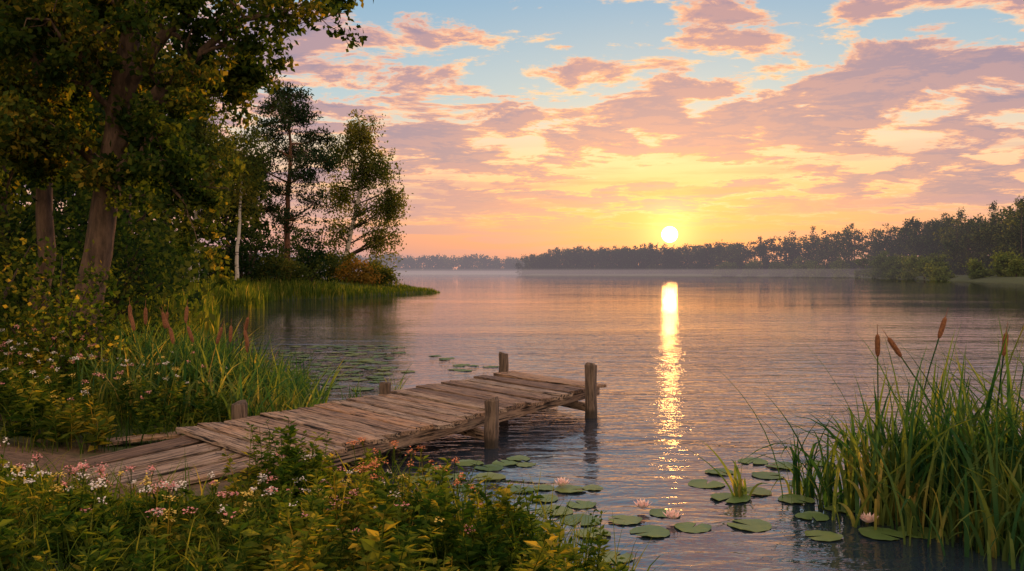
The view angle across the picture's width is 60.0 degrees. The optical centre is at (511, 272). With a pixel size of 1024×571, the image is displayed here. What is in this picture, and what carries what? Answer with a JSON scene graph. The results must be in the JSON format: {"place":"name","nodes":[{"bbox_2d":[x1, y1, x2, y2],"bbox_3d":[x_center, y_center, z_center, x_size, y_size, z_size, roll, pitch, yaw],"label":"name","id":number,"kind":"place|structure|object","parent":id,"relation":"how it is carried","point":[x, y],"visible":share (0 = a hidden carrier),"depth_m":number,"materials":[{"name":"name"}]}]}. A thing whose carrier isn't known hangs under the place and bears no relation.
{"place":"outdoors","nodes":[
{"label":"outdoors","id":0,"kind":"place"},
{"bbox_2d":[0,273,1023,570],"bbox_3d":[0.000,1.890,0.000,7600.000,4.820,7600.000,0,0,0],"label":"ground","id":1,"kind":"structure","parent":0,"point":[72,455],"depth_m":12.09,"materials":[{"name":"soil"}]},
{"bbox_2d":[0,210,83,365],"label":"bush","id":2,"kind":"object","parent":1,"relation":"on","point":[12,277],"visible":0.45,"depth_m":18.23,"materials":[{"name":"green plant"}]},
{"bbox_2d":[0,0,86,185],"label":"oak tree","id":3,"kind":"object","parent":1,"relation":"on","point":[38,78],"visible":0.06,"depth_m":20.30,"materials":[{"name":"green plant"}]},
{"bbox_2d":[0,186,88,338],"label":"bush","id":4,"kind":"object","parent":1,"relation":"on","point":[9,244],"visible":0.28,"depth_m":21.71,"materials":[{"name":"green plant"}]},
{"bbox_2d":[0,275,134,383],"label":"bush","id":5,"kind":"object","parent":1,"relation":"on","point":[40,335],"visible":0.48,"depth_m":16.33,"materials":[{"name":"green plant"}]},
{"bbox_2d":[0,236,150,381],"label":"bush","id":6,"kind":"object","parent":1,"relation":"on","point":[51,310],"visible":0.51,"depth_m":17.14,"materials":[{"name":"green plant"}]},
{"bbox_2d":[0,0,162,344],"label":"oak tree","id":7,"kind":"object","parent":1,"relation":"on","point":[44,212],"visible":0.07,"depth_m":20.88,"materials":[{"name":"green plant"}]},
{"bbox_2d":[0,180,227,342],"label":"bush","id":8,"kind":"object","parent":1,"relation":"on","point":[141,282],"visible":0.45,"depth_m":26.05,"materials":[{"name":"green plant"}]},
{"bbox_2d":[0,2,273,326],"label":"forest","id":9,"kind":"object","parent":1,"relation":"on","point":[146,223],"visible":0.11,"depth_m":38.66,"materials":[{"name":"green plant"}]},
{"bbox_2d":[134,236,208,285],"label":"bush","id":10,"kind":"object","parent":1,"relation":"on","point":[199,270],"visible":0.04,"depth_m":68.20,"materials":[{"name":"green plant"}]},
{"bbox_2d":[0,0,373,363],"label":"oak tree","id":11,"kind":"object","parent":1,"relation":"on","point":[190,77],"visible":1,"depth_m":18.99,"materials":[{"name":"green plant"}]},
{"bbox_2d":[155,213,225,273],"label":"bush","id":12,"kind":"object","parent":1,"relation":"on","point":[204,244],"visible":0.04,"depth_m":106.46,"materials":[{"name":"green plant"}]},
{"bbox_2d":[162,94,235,281],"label":"birch tree","id":13,"kind":"object","parent":1,"relation":"on","point":[192,211],"visible":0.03,"depth_m":79.77,"materials":[{"name":"green plant"}]},
{"bbox_2d":[183,107,251,281],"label":"birch tree","id":14,"kind":"object","parent":1,"relation":"on","point":[211,141],"visible":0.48,"depth_m":75.34,"materials":[{"name":"green plant"}]},
{"bbox_2d":[0,325,481,565],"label":"wildflowers","id":15,"kind":"object","parent":1,"relation":"on","point":[101,482],"visible":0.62,"depth_m":8.10,"materials":[{"name":"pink plant"}]},
{"bbox_2d":[214,117,277,279],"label":"birch tree","id":16,"kind":"object","parent":1,"relation":"on","point":[244,177],"visible":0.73,"depth_m":87.96,"materials":[{"name":"green plant"}]},
{"bbox_2d":[212,225,286,283],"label":"bush","id":17,"kind":"object","parent":1,"relation":"on","point":[250,263],"visible":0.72,"depth_m":96.44,"materials":[{"name":"green plant"}]},
{"bbox_2d":[234,226,296,279],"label":"bush","id":18,"kind":"object","parent":1,"relation":"on","point":[268,235],"visible":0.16,"depth_m":112.29,"materials":[{"name":"green plant"}]},
{"bbox_2d":[254,252,318,288],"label":"bush","id":19,"kind":"object","parent":1,"relation":"on","point":[290,265],"visible":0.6,"depth_m":99.39,"materials":[{"name":"green plant"}]},
{"bbox_2d":[234,75,341,274],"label":"pine tree","id":20,"kind":"object","parent":1,"relation":"on","point":[289,112],"visible":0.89,"depth_m":108.69,"materials":[{"name":"green plant"}]},
{"bbox_2d":[271,218,331,262],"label":"bush","id":21,"kind":"object","parent":1,"relation":"on","point":[294,244],"visible":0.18,"depth_m":140.80,"materials":[{"name":"green plant"}]},
{"bbox_2d":[278,234,346,285],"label":"bush","id":22,"kind":"object","parent":1,"relation":"on","point":[309,257],"visible":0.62,"depth_m":105.90,"materials":[{"name":"green plant"}]},
{"bbox_2d":[0,325,634,570],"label":"weeds","id":23,"kind":"object","parent":1,"relation":"on","point":[281,553],"visible":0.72,"depth_m":6.95,"materials":[{"name":"green plant"}]},
{"bbox_2d":[282,216,357,277],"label":"bush","id":24,"kind":"object","parent":1,"relation":"on","point":[313,239],"visible":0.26,"depth_m":129.66,"materials":[{"name":"green plant"}]},
{"bbox_2d":[318,249,359,281],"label":"bush","id":25,"kind":"object","parent":1,"relation":"on","point":[330,270],"visible":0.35,"depth_m":121.25,"materials":[{"name":"green plant"}]},
{"bbox_2d":[0,308,680,570],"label":"grass","id":26,"kind":"structure","parent":1,"relation":"on","point":[215,544],"depth_m":7.73,"materials":[{"name":"green plant"}]},
{"bbox_2d":[75,352,606,493],"bbox_3d":[-1.875,2.866,15.169,3.898,2.279,11.255,0,0,36],"label":"wooden dock","id":27,"kind":"object","parent":1,"relation":"on","point":[384,417],"visible":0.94,"depth_m":13.78,"materials":[{"name":"brown wood"}]},
{"bbox_2d":[331,254,385,285],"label":"bush","id":28,"kind":"object","parent":1,"relation":"on","point":[347,273],"visible":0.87,"depth_m":116.83,"materials":[{"name":"orange plant"}]},
{"bbox_2d":[315,109,414,279],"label":"birch tree","id":29,"kind":"object","parent":1,"relation":"on","point":[358,136],"visible":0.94,"depth_m":125.55,"materials":[{"name":"green plant"}]},
{"bbox_2d":[360,256,397,278],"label":"bush","id":30,"kind":"object","parent":1,"relation":"on","point":[374,261],"visible":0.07,"depth_m":129.52,"materials":[{"name":"green plant"}]},
{"bbox_2d":[366,259,406,285],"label":"bush","id":31,"kind":"object","parent":1,"relation":"on","point":[388,274],"visible":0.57,"depth_m":120.44,"materials":[{"name":"green plant"}]},
{"bbox_2d":[257,252,530,273],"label":"distant trees","id":32,"kind":"object","parent":1,"relation":"on","point":[466,263],"visible":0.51,"depth_m":1417.29,"materials":[{"name":"grey plant"}]},
{"bbox_2d":[513,223,876,275],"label":"distant trees","id":33,"kind":"object","parent":1,"relation":"on","point":[706,258],"visible":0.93,"depth_m":768.72,"materials":[{"name":"green plant"}]},
{"bbox_2d":[711,248,1023,280],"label":"distant trees","id":34,"kind":"object","parent":1,"relation":"on","point":[933,268],"visible":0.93,"depth_m":395.48,"materials":[{"name":"green plant"}]},
{"bbox_2d":[860,196,1023,274],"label":"distant trees","id":35,"kind":"object","parent":1,"relation":"on","point":[980,239],"visible":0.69,"depth_m":380.75,"materials":[{"name":"green plant"}]},
{"bbox_2d":[19,0,1023,271],"label":"sky","id":36,"kind":"structure","parent":0,"point":[516,128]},
{"bbox_2d":[201,275,1023,570],"bbox_3d":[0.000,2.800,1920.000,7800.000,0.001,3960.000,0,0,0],"label":"lake water","id":37,"kind":"structure","parent":0,"point":[667,395],"depth_m":25.92,"materials":[{"name":"grey liquid"}]},
{"bbox_2d":[59,297,363,426],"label":"cattail reeds","id":38,"kind":"object","parent":37,"relation":"in","point":[269,394],"visible":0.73,"depth_m":16.28,"materials":[{"name":"green plant"}]},
{"bbox_2d":[115,275,439,334],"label":"reeds","id":39,"kind":"object","parent":37,"relation":"in","point":[250,295],"visible":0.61,"depth_m":81.29,"materials":[{"name":"green plant"}]},
{"bbox_2d":[339,365,416,398],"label":"reeds","id":40,"kind":"object","parent":37,"relation":"in","point":[356,394],"visible":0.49,"depth_m":19.24,"materials":[{"name":"green plant"}]},
{"bbox_2d":[275,345,943,563],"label":"lily pads","id":41,"kind":"object","parent":37,"relation":"on","point":[753,525],"visible":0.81,"depth_m":10.98,"materials":[{"name":"green plant"}]},
{"bbox_2d":[554,477,570,485],"bbox_3d":[0.652,2.713,11.498,0.235,0.105,0.233,0,0,0],"label":"water lily","id":42,"kind":"object","parent":41,"relation":"on","point":[561,481],"visible":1,"depth_m":11.47,"materials":[{"name":"pink plant"}]},
{"bbox_2d":[634,498,650,509],"bbox_3d":[1.531,2.715,10.397,0.235,0.109,0.232,0,0,0],"label":"water lily","id":43,"kind":"object","parent":37,"relation":"on","point":[641,504],"visible":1,"depth_m":10.37,"materials":[{"name":"pink plant"}]},
{"bbox_2d":[663,508,680,518],"bbox_3d":[1.800,2.713,9.949,0.235,0.105,0.236,0,0,0],"label":"water lily","id":44,"kind":"object","parent":37,"relation":"on","point":[672,514],"visible":1,"depth_m":9.92,"materials":[{"name":"pink plant"}]},
{"bbox_2d":[686,307,1023,570],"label":"cattail reeds","id":45,"kind":"object","parent":37,"relation":"in","point":[967,477],"visible":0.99,"depth_m":9.76,"materials":[{"name":"green plant"}]},
{"bbox_2d":[860,513,877,522],"bbox_3d":[3.943,2.713,9.807,0.232,0.105,0.232,0,0,0],"label":"water lily","id":46,"kind":"object","parent":37,"relation":"on","point":[869,518],"visible":0.95,"depth_m":9.78,"materials":[{"name":"pink plant"}]}
]}

